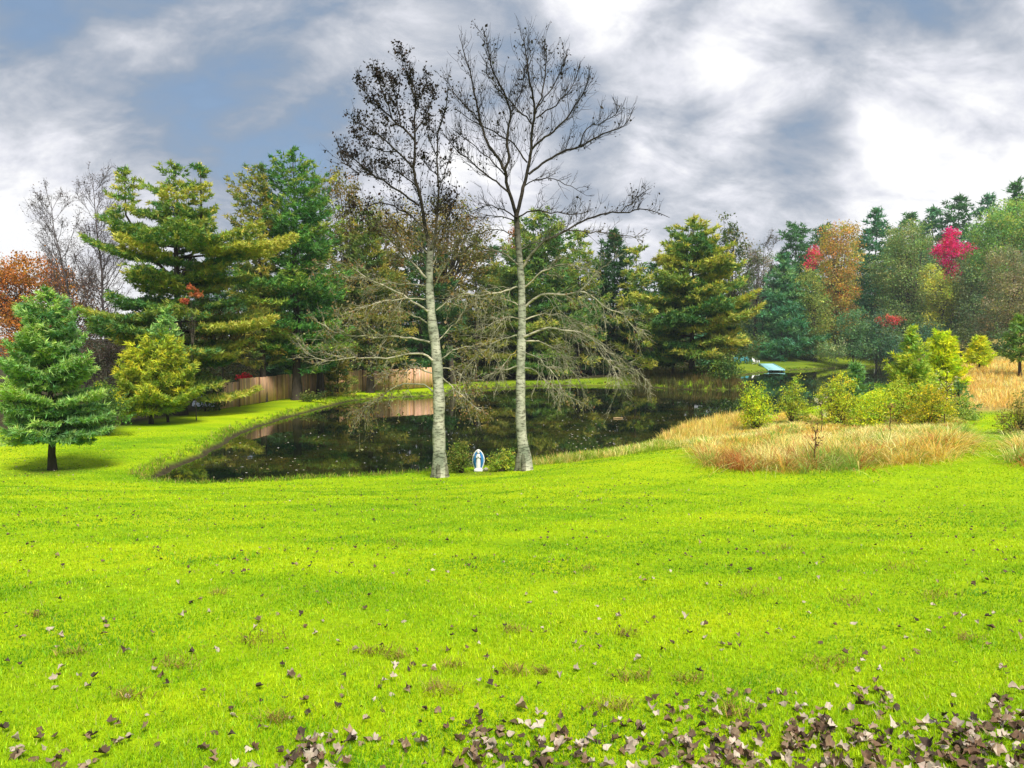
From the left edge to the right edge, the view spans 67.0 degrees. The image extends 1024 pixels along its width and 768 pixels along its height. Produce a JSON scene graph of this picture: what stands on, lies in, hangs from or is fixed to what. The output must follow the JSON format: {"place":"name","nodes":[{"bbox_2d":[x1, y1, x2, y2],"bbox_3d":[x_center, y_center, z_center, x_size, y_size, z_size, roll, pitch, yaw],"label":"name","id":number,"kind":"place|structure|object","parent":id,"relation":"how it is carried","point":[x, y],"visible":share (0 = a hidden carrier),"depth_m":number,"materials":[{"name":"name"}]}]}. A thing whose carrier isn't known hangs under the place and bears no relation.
{"place":"outdoors","nodes":[
{"label":"outdoors","id":0,"kind":"place"},
{"bbox_2d":[0,323,1023,767],"bbox_3d":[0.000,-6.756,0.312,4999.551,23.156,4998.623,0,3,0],"label":"lawn","id":1,"kind":"structure","parent":0,"point":[208,421],"depth_m":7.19,"materials":[{"name":"plant"}]},
{"bbox_2d":[0,245,83,361],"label":"oak tree","id":2,"kind":"object","parent":1,"relation":"on","point":[23,280],"visible":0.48,"depth_m":50.91,"materials":[{"name":"orange plant"}]},
{"bbox_2d":[0,283,116,470],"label":"pine tree","id":3,"kind":"object","parent":1,"relation":"on","point":[66,418],"visible":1,"depth_m":20.87,"materials":[{"name":"green plant"}]},
{"bbox_2d":[19,180,130,390],"bbox_3d":[-26.391,-5.780,47.099,6.547,13.459,4.594,0,3,0],"label":"bare tree","id":4,"kind":"object","parent":1,"relation":"on","point":[60,258],"visible":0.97,"depth_m":46.57,"materials":[{"name":"grey plant"}]},
{"bbox_2d":[49,266,115,355],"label":"deciduous tree","id":5,"kind":"object","parent":1,"relation":"on","point":[79,318],"visible":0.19,"depth_m":55.91,"materials":[{"name":"brown plant"}]},
{"bbox_2d":[51,159,137,387],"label":"bare tree","id":6,"kind":"object","parent":1,"relation":"on","point":[95,231],"visible":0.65,"depth_m":49.43,"materials":[{"name":"grey plant"}]},
{"bbox_2d":[64,318,138,400],"bbox_3d":[-23.802,-1.614,45.182,6.054,5.264,4.456,0,3,0],"label":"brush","id":7,"kind":"object","parent":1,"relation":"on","point":[111,350],"visible":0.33,"depth_m":44.79,"materials":[{"name":"brown plant"}]},
{"bbox_2d":[79,376,135,434],"bbox_3d":[-15.516,0.823,29.560,2.542,2.299,1.938,0,3,0],"label":"bush","id":8,"kind":"object","parent":1,"relation":"on","point":[106,399],"visible":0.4,"depth_m":29.32,"materials":[{"name":"green plant"}]},
{"bbox_2d":[93,327,206,423],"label":"young pine tree","id":9,"kind":"object","parent":1,"relation":"on","point":[151,385],"visible":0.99,"depth_m":32.37,"materials":[{"name":"green plant"}]},
{"bbox_2d":[136,304,185,421],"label":"pine sapling","id":10,"kind":"object","parent":1,"relation":"on","point":[165,318],"visible":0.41,"depth_m":33.37,"materials":[{"name":"green plant"}]},
{"bbox_2d":[93,293,252,394],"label":"deciduous tree","id":11,"kind":"object","parent":1,"relation":"on","point":[227,370],"visible":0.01,"depth_m":50.06,"materials":[{"name":"green plant"}]},
{"bbox_2d":[76,159,300,415],"bbox_3d":[-15.433,-4.623,37.501,10.303,12.674,9.374,0,3,0],"label":"pine tree","id":12,"kind":"object","parent":1,"relation":"on","point":[192,232],"visible":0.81,"depth_m":36.79,"materials":[{"name":"green plant"}]},
{"bbox_2d":[179,282,203,420],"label":"maple sapling","id":13,"kind":"object","parent":1,"relation":"on","point":[186,300],"visible":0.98,"depth_m":34.39,"materials":[{"name":"green plant"}]},
{"bbox_2d":[191,369,232,411],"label":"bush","id":14,"kind":"object","parent":1,"relation":"on","point":[218,405],"visible":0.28,"depth_m":40.03,"materials":[{"name":"green plant"}]},
{"bbox_2d":[181,257,251,381],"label":"pine tree","id":15,"kind":"object","parent":1,"relation":"on","point":[224,296],"visible":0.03,"depth_m":59.56,"materials":[{"name":"green plant"}]},
{"bbox_2d":[183,298,263,380],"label":"tree","id":16,"kind":"object","parent":1,"relation":"on","point":[230,336],"visible":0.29,"depth_m":41.63,"materials":[{"name":"green plant"}]},
{"bbox_2d":[194,309,259,382],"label":"deciduous tree","id":17,"kind":"object","parent":1,"relation":"on","point":[249,369],"visible":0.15,"depth_m":57.81,"materials":[{"name":"green plant"}]},
{"bbox_2d":[185,260,284,378],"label":"pine tree","id":18,"kind":"object","parent":1,"relation":"on","point":[269,368],"visible":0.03,"depth_m":63.66,"materials":[{"name":"green plant"}]},
{"bbox_2d":[222,162,294,402],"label":"pine tree","id":19,"kind":"object","parent":1,"relation":"on","point":[262,291],"visible":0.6,"depth_m":45.23,"materials":[{"name":"green plant"}]},
{"bbox_2d":[236,270,306,375],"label":"pine tree","id":20,"kind":"object","parent":1,"relation":"on","point":[280,368],"visible":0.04,"depth_m":67.04,"materials":[{"name":"green plant"}]},
{"bbox_2d":[231,145,359,400],"bbox_3d":[-12.860,-6.615,46.656,7.556,15.558,6.788,0,3,0],"label":"pine tree","id":21,"kind":"object","parent":1,"relation":"on","point":[289,277],"visible":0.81,"depth_m":46.00,"materials":[{"name":"green plant"}]},
{"bbox_2d":[296,389,327,401],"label":"bush","id":22,"kind":"object","parent":1,"relation":"on","point":[309,398],"visible":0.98,"depth_m":45.83,"materials":[{"name":"green plant"}]},
{"bbox_2d":[215,367,432,410],"bbox_3d":[-11.755,0.029,51.089,2.464,1.691,22.357,2,4,26],"label":"board fence","id":23,"kind":"object","parent":1,"relation":"on","point":[276,387],"visible":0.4,"depth_m":48.61,"materials":[{"name":"brown wood"}]},
{"bbox_2d":[291,171,364,396],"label":"pine tree","id":24,"kind":"object","parent":1,"relation":"on","point":[337,242],"visible":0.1,"depth_m":49.45,"materials":[{"name":"green plant"}]},
{"bbox_2d":[323,341,362,397],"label":"pine tree","id":25,"kind":"object","parent":1,"relation":"on","point":[334,376],"visible":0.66,"depth_m":50.87,"materials":[{"name":"green plant"}]},
{"bbox_2d":[322,165,421,368],"bbox_3d":[-10.391,-7.603,56.350,7.829,16.478,6.958,0,3,0],"label":"deciduous tree","id":26,"kind":"object","parent":1,"relation":"on","point":[352,227],"visible":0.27,"depth_m":56.09,"materials":[{"name":"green plant"}]},
{"bbox_2d":[330,210,419,392],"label":"pine tree","id":27,"kind":"object","parent":1,"relation":"on","point":[390,275],"visible":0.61,"depth_m":53.16,"materials":[{"name":"green plant"}]},
{"bbox_2d":[343,297,427,369],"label":"deciduous tree","id":28,"kind":"object","parent":1,"relation":"on","point":[360,355],"visible":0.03,"depth_m":68.10,"materials":[{"name":"green plant"}]},
{"bbox_2d":[286,39,505,477],"bbox_3d":[-2.952,-3.027,20.042,5.607,11.296,2.428,0,3,0],"label":"poplar tree","id":29,"kind":"object","parent":1,"relation":"on","point":[439,469],"visible":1,"depth_m":20.03,"materials":[{"name":"grey plant"}]},
{"bbox_2d":[361,312,460,379],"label":"deciduous tree","id":30,"kind":"object","parent":1,"relation":"on","point":[417,335],"visible":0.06,"depth_m":67.50,"materials":[{"name":"green plant"}]},
{"bbox_2d":[384,225,469,367],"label":"pine tree","id":31,"kind":"object","parent":1,"relation":"on","point":[423,361],"visible":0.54,"depth_m":63.23,"materials":[{"name":"green plant"}]},
{"bbox_2d":[380,191,503,383],"bbox_3d":[-6.074,-8.087,65.630,10.797,16.435,7.107,0,3,0],"label":"deciduous tree","id":32,"kind":"object","parent":1,"relation":"on","point":[464,261],"visible":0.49,"depth_m":64.72,"materials":[{"name":"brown plant"}]},
{"bbox_2d":[446,438,474,472],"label":"bush","id":33,"kind":"object","parent":1,"relation":"on","point":[460,463],"visible":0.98,"depth_m":20.97,"materials":[{"name":"green plant"}]},
{"bbox_2d":[429,309,497,379],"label":"deciduous tree","id":34,"kind":"object","parent":1,"relation":"on","point":[460,358],"visible":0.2,"depth_m":72.98,"materials":[{"name":"green plant"}]},
{"bbox_2d":[472,449,484,471],"bbox_3d":[-0.923,2.096,21.216,0.345,0.616,0.170,0,3,0],"label":"garden statue","id":35,"kind":"object","parent":1,"relation":"on","point":[478,458],"visible":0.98,"depth_m":21.17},
{"bbox_2d":[448,235,517,381],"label":"pine tree","id":36,"kind":"object","parent":1,"relation":"on","point":[465,339],"visible":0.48,"depth_m":69.20,"materials":[{"name":"green plant"}]},
{"bbox_2d":[466,244,517,374],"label":"pine tree","id":37,"kind":"object","parent":1,"relation":"on","point":[495,248],"visible":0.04,"depth_m":80.95,"materials":[{"name":"green plant"}]},
{"bbox_2d":[484,447,516,471],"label":"bush","id":38,"kind":"object","parent":1,"relation":"on","point":[503,463],"visible":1,"depth_m":20.91,"materials":[{"name":"green plant"}]},
{"bbox_2d":[473,308,536,379],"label":"deciduous tree","id":39,"kind":"object","parent":1,"relation":"on","point":[507,372],"visible":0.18,"depth_m":74.28,"materials":[{"name":"green plant"}]},
{"bbox_2d":[23,537,987,726],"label":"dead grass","id":40,"kind":"structure","parent":1,"relation":"on","point":[545,669],"depth_m":4.91,"materials":[{"name":"plant"}]},
{"bbox_2d":[125,364,898,483],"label":"shore grass","id":41,"kind":"structure","parent":1,"relation":"on","point":[141,473],"depth_m":24.60,"materials":[{"name":"plant"}]},
{"bbox_2d":[0,433,1023,767],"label":"leaf litter","id":42,"kind":"object","parent":1,"relation":"on","point":[834,761],"visible":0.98,"depth_m":3.84,"materials":[{"name":"plant"}]},
{"bbox_2d":[477,205,602,378],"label":"pine tree","id":43,"kind":"object","parent":1,"relation":"on","point":[537,263],"visible":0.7,"depth_m":71.93,"materials":[{"name":"green plant"}]},
{"bbox_2d":[430,17,669,470],"bbox_3d":[0.986,-3.614,20.666,6.554,12.104,2.625,0,3,0],"label":"poplar tree","id":44,"kind":"object","parent":1,"relation":"on","point":[523,461],"visible":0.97,"depth_m":20.58,"materials":[{"name":"grey plant"}]},
{"bbox_2d":[557,229,612,376],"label":"pine tree","id":45,"kind":"object","parent":1,"relation":"on","point":[585,256],"visible":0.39,"depth_m":75.98,"materials":[{"name":"green plant"}]},
{"bbox_2d":[572,305,632,374],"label":"deciduous tree","id":46,"kind":"object","parent":1,"relation":"on","point":[590,372],"visible":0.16,"depth_m":79.16,"materials":[{"name":"green plant"}]},
{"bbox_2d":[577,226,649,374],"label":"spruce tree","id":47,"kind":"object","parent":1,"relation":"on","point":[609,277],"visible":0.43,"depth_m":78.58,"materials":[{"name":"green plant"}]},
{"bbox_2d":[532,420,714,465],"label":"bank grass","id":48,"kind":"structure","parent":1,"relation":"on","point":[660,444],"depth_m":23.34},
{"bbox_2d":[603,244,658,373],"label":"pine tree","id":49,"kind":"object","parent":1,"relation":"on","point":[643,281],"visible":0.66,"depth_m":76.11,"materials":[{"name":"green plant"}]},
{"bbox_2d":[610,261,683,369],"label":"pine tree","id":50,"kind":"object","parent":1,"relation":"on","point":[653,267],"visible":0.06,"depth_m":87.00,"materials":[{"name":"green plant"}]},
{"bbox_2d":[644,307,688,372],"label":"pine tree","id":51,"kind":"object","parent":1,"relation":"on","point":[668,365],"visible":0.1,"depth_m":67.34,"materials":[{"name":"green plant"}]},
{"bbox_2d":[638,305,698,370],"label":"deciduous tree","id":52,"kind":"object","parent":1,"relation":"on","point":[682,366],"visible":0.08,"depth_m":82.46,"materials":[{"name":"green plant"}]},
{"bbox_2d":[629,366,749,390],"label":"reeds","id":53,"kind":"object","parent":1,"relation":"on","point":[663,376],"visible":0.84,"depth_m":64.08,"materials":[{"name":"green plant"}]},
{"bbox_2d":[628,213,766,371],"bbox_3d":[15.730,-7.506,65.687,10.865,13.937,10.012,-2,4,-28],"label":"pine tree","id":54,"kind":"object","parent":1,"relation":"on","point":[693,293],"visible":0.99,"depth_m":63.91,"materials":[{"name":"green plant"}]},
{"bbox_2d":[654,409,749,440],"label":"bank grass","id":55,"kind":"structure","parent":1,"relation":"on","point":[717,423],"depth_m":29.04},
{"bbox_2d":[678,340,745,379],"bbox_3d":[16.803,-1.965,64.578,5.838,3.527,5.255,0,3,0],"label":"bush","id":56,"kind":"object","parent":1,"relation":"on","point":[727,366],"visible":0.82,"depth_m":64.02,"materials":[{"name":"green plant"}]},
{"bbox_2d":[713,211,768,363],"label":"deciduous tree","id":57,"kind":"object","parent":1,"relation":"on","point":[725,239],"visible":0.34,"depth_m":90.17,"materials":[{"name":"brown plant"}]},
{"bbox_2d":[736,239,777,351],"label":"deciduous tree","id":58,"kind":"object","parent":1,"relation":"on","point":[766,265],"visible":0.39,"depth_m":123.22,"materials":[{"name":"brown plant"}]},
{"bbox_2d":[738,288,776,347],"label":"bush","id":59,"kind":"object","parent":1,"relation":"on","point":[749,327],"visible":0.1,"depth_m":127.81,"materials":[{"name":"green plant"}]},
{"bbox_2d":[736,380,781,428],"bbox_3d":[8.765,0.760,27.632,1.660,1.866,1.497,0,3,0],"label":"shrub","id":60,"kind":"object","parent":1,"relation":"on","point":[754,419],"visible":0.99,"depth_m":27.48,"materials":[{"name":"green plant"}]},
{"bbox_2d":[743,229,785,350],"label":"bare tree","id":61,"kind":"object","parent":1,"relation":"on","point":[770,249],"visible":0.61,"depth_m":118.75,"materials":[{"name":"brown plant"}]},
{"bbox_2d":[748,249,833,361],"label":"spruce tree","id":62,"kind":"object","parent":1,"relation":"on","point":[779,318],"visible":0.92,"depth_m":115.67,"materials":[{"name":"green plant"}]},
{"bbox_2d":[761,220,826,313],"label":"pine tree","id":63,"kind":"object","parent":1,"relation":"on","point":[795,231],"visible":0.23,"depth_m":135.87,"materials":[{"name":"green plant"}]},
{"bbox_2d":[773,373,815,422],"bbox_3d":[10.282,0.546,28.159,1.556,1.930,1.482,0,3,0],"label":"shrub","id":64,"kind":"object","parent":1,"relation":"on","point":[793,407],"visible":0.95,"depth_m":28.01,"materials":[{"name":"green plant"}]},
{"bbox_2d":[799,244,823,290],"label":"maple tree","id":65,"kind":"object","parent":1,"relation":"on","point":[812,262],"visible":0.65,"depth_m":132.62,"materials":[{"name":"red plant"}]},
{"bbox_2d":[786,261,837,361],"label":"deciduous tree","id":66,"kind":"object","parent":1,"relation":"on","point":[815,297],"visible":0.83,"depth_m":115.92,"materials":[{"name":"green plant"}]},
{"bbox_2d":[803,221,838,289],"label":"pine tree","id":67,"kind":"object","parent":1,"relation":"on","point":[815,235],"visible":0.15,"depth_m":149.84,"materials":[{"name":"green plant"}]},
{"bbox_2d":[813,334,851,367],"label":"bush","id":68,"kind":"object","parent":1,"relation":"on","point":[829,353],"visible":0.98,"depth_m":109.81,"materials":[{"name":"green plant"}]},
{"bbox_2d":[810,370,864,424],"bbox_3d":[11.466,0.491,27.252,2.134,1.979,1.678,0,3,0],"label":"shrub","id":69,"kind":"object","parent":1,"relation":"on","point":[835,410],"visible":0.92,"depth_m":27.03,"materials":[{"name":"green plant"}]},
{"bbox_2d":[806,219,870,357],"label":"deciduous tree","id":70,"kind":"object","parent":1,"relation":"on","point":[843,298],"visible":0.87,"depth_m":122.64,"materials":[{"name":"orange plant"}]},
{"bbox_2d":[838,360,874,404],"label":"pine sapling","id":71,"kind":"object","parent":1,"relation":"on","point":[854,367],"visible":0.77,"depth_m":29.89,"materials":[{"name":"green plant"}]},
{"bbox_2d":[831,303,885,363],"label":"bush","id":72,"kind":"object","parent":1,"relation":"on","point":[856,338],"visible":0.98,"depth_m":111.03,"materials":[{"name":"green plant"}]},
{"bbox_2d":[837,383,902,425],"bbox_3d":[12.387,0.717,26.515,1.916,1.548,2.137,3,4,40],"label":"shrub","id":73,"kind":"object","parent":1,"relation":"on","point":[868,416],"visible":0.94,"depth_m":26.35,"materials":[{"name":"green plant"}]},
{"bbox_2d":[847,206,908,351],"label":"pine tree","id":74,"kind":"object","parent":1,"relation":"on","point":[881,225],"visible":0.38,"depth_m":129.13,"materials":[{"name":"green plant"}]},
{"bbox_2d":[853,308,905,367],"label":"bush","id":75,"kind":"object","parent":1,"relation":"on","point":[873,335],"visible":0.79,"depth_m":111.54,"materials":[{"name":"green plant"}]},
{"bbox_2d":[870,313,906,362],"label":"deciduous tree","id":76,"kind":"object","parent":1,"relation":"on","point":[894,319],"visible":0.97,"depth_m":110.47,"materials":[{"name":"red plant"}]},
{"bbox_2d":[878,373,914,421],"bbox_3d":[13.494,0.436,27.053,1.374,1.861,1.299,0,3,0],"label":"shrub","id":77,"kind":"object","parent":1,"relation":"on","point":[901,392],"visible":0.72,"depth_m":26.96,"materials":[{"name":"green plant"}]},
{"bbox_2d":[858,217,950,355],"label":"deciduous tree","id":78,"kind":"object","parent":1,"relation":"on","point":[910,312],"visible":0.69,"depth_m":118.34,"materials":[{"name":"green plant"}]},
{"bbox_2d":[874,324,944,415],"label":"pine sapling","id":79,"kind":"object","parent":1,"relation":"on","point":[912,369],"visible":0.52,"depth_m":28.77,"materials":[{"name":"green plant"}]},
{"bbox_2d":[894,211,928,273],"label":"pine tree","id":80,"kind":"object","parent":1,"relation":"on","point":[909,215],"visible":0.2,"depth_m":157.93,"materials":[{"name":"green plant"}]},
{"bbox_2d":[887,318,957,355],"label":"bush","id":81,"kind":"object","parent":1,"relation":"on","point":[926,331],"visible":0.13,"depth_m":107.13,"materials":[{"name":"green plant"}]},
{"bbox_2d":[897,378,963,424],"bbox_3d":[14.041,0.642,25.927,2.160,1.649,1.869,0,3,0],"label":"shrub","id":82,"kind":"object","parent":1,"relation":"on","point":[932,407],"visible":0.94,"depth_m":25.86,"materials":[{"name":"green plant"}]},
{"bbox_2d":[913,204,950,276],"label":"pine tree","id":83,"kind":"object","parent":1,"relation":"on","point":[932,211],"visible":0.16,"depth_m":153.48,"materials":[{"name":"green plant"}]},
{"bbox_2d":[913,260,969,328],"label":"deciduous tree","id":84,"kind":"object","parent":1,"relation":"on","point":[947,297],"visible":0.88,"depth_m":114.24,"materials":[{"name":"green plant"}]},
{"bbox_2d":[899,247,985,330],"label":"deciduous tree","id":85,"kind":"object","parent":1,"relation":"on","point":[933,260],"visible":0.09,"depth_m":130.96,"materials":[{"name":"green plant"}]},
{"bbox_2d":[923,327,974,392],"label":"pine sapling","id":86,"kind":"object","parent":1,"relation":"on","point":[945,354],"visible":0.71,"depth_m":33.58,"materials":[{"name":"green plant"}]},
{"bbox_2d":[929,226,977,332],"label":"maple tree","id":87,"kind":"object","parent":1,"relation":"on","point":[947,245],"visible":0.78,"depth_m":121.49,"materials":[{"name":"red plant"}]},
{"bbox_2d":[935,194,977,273],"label":"pine tree","id":88,"kind":"object","parent":1,"relation":"on","point":[959,200],"visible":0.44,"depth_m":147.81,"materials":[{"name":"green plant"}]},
{"bbox_2d":[948,377,982,414],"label":"pine sapling","id":89,"kind":"object","parent":1,"relation":"on","point":[959,387],"visible":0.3,"depth_m":27.97,"materials":[{"name":"green plant"}]},
{"bbox_2d":[948,321,984,355],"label":"bush","id":90,"kind":"object","parent":1,"relation":"on","point":[968,337],"visible":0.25,"depth_m":71.22,"materials":[{"name":"green plant"}]},
{"bbox_2d":[950,395,987,420],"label":"shrub","id":91,"kind":"object","parent":1,"relation":"on","point":[966,412],"visible":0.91,"depth_m":26.96,"materials":[{"name":"green plant"}]},
{"bbox_2d":[916,357,1023,409],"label":"dry grass","id":92,"kind":"structure","parent":1,"relation":"on","point":[997,374],"depth_m":36.76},
{"bbox_2d":[943,257,1006,341],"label":"deciduous tree","id":93,"kind":"object","parent":1,"relation":"on","point":[969,299],"visible":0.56,"depth_m":110.99,"materials":[{"name":"green plant"}]},
{"bbox_2d":[961,334,997,368],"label":"pine sapling","id":94,"kind":"object","parent":1,"relation":"on","point":[981,352],"visible":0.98,"depth_m":43.72,"materials":[{"name":"yellow plant"}]},
{"bbox_2d":[937,240,1023,333],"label":"deciduous tree","id":95,"kind":"object","parent":1,"relation":"on","point":[955,325],"visible":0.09,"depth_m":121.49,"materials":[{"name":"green plant"}]},
{"bbox_2d":[964,191,997,247],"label":"pine tree","id":96,"kind":"object","parent":1,"relation":"on","point":[989,198],"visible":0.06,"depth_m":147.97,"materials":[{"name":"green plant"}]},
{"bbox_2d":[954,194,1023,326],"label":"deciduous tree","id":97,"kind":"object","parent":1,"relation":"on","point":[1001,222],"visible":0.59,"depth_m":109.71,"materials":[{"name":"green plant"}]},
{"bbox_2d":[959,243,1023,335],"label":"deciduous tree","id":98,"kind":"object","parent":1,"relation":"on","point":[1013,289],"visible":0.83,"depth_m":99.98,"materials":[{"name":"green plant"}]},
{"bbox_2d":[971,420,1023,469],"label":"tall grass","id":99,"kind":"structure","parent":1,"relation":"on","point":[1017,455],"depth_m":19.29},
{"bbox_2d":[981,323,1016,350],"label":"bush","id":100,"kind":"object","parent":1,"relation":"on","point":[997,345],"visible":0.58,"depth_m":76.98,"materials":[{"name":"green plant"}]},
{"bbox_2d":[991,390,1023,434],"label":"shrub","id":101,"kind":"object","parent":1,"relation":"on","point":[1018,413],"visible":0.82,"depth_m":22.77,"materials":[{"name":"green plant"}]},
{"bbox_2d":[995,313,1023,376],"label":"pine sapling","id":102,"kind":"object","parent":1,"relation":"on","point":[1014,341],"visible":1,"depth_m":39.94,"materials":[{"name":"green plant"}]},
{"bbox_2d":[995,175,1023,248],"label":"pine tree","id":103,"kind":"object","parent":1,"relation":"on","point":[1017,186],"visible":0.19,"depth_m":143.98,"materials":[{"name":"green plant"}]},
{"bbox_2d":[0,0,1023,338],"label":"sky","id":104,"kind":"structure","parent":0,"point":[768,113],"materials":[{"name":"grey"}]},
{"bbox_2d":[157,366,892,482],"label":"pond water","id":105,"kind":"structure","parent":0,"point":[322,441],"depth_m":34.61,"materials":[{"name":"liquid"}]},
{"bbox_2d":[660,409,1016,478],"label":"tall grass","id":106,"kind":"structure","parent":0,"point":[841,447],"depth_m":20.12,"materials":[{"name":"plant"}]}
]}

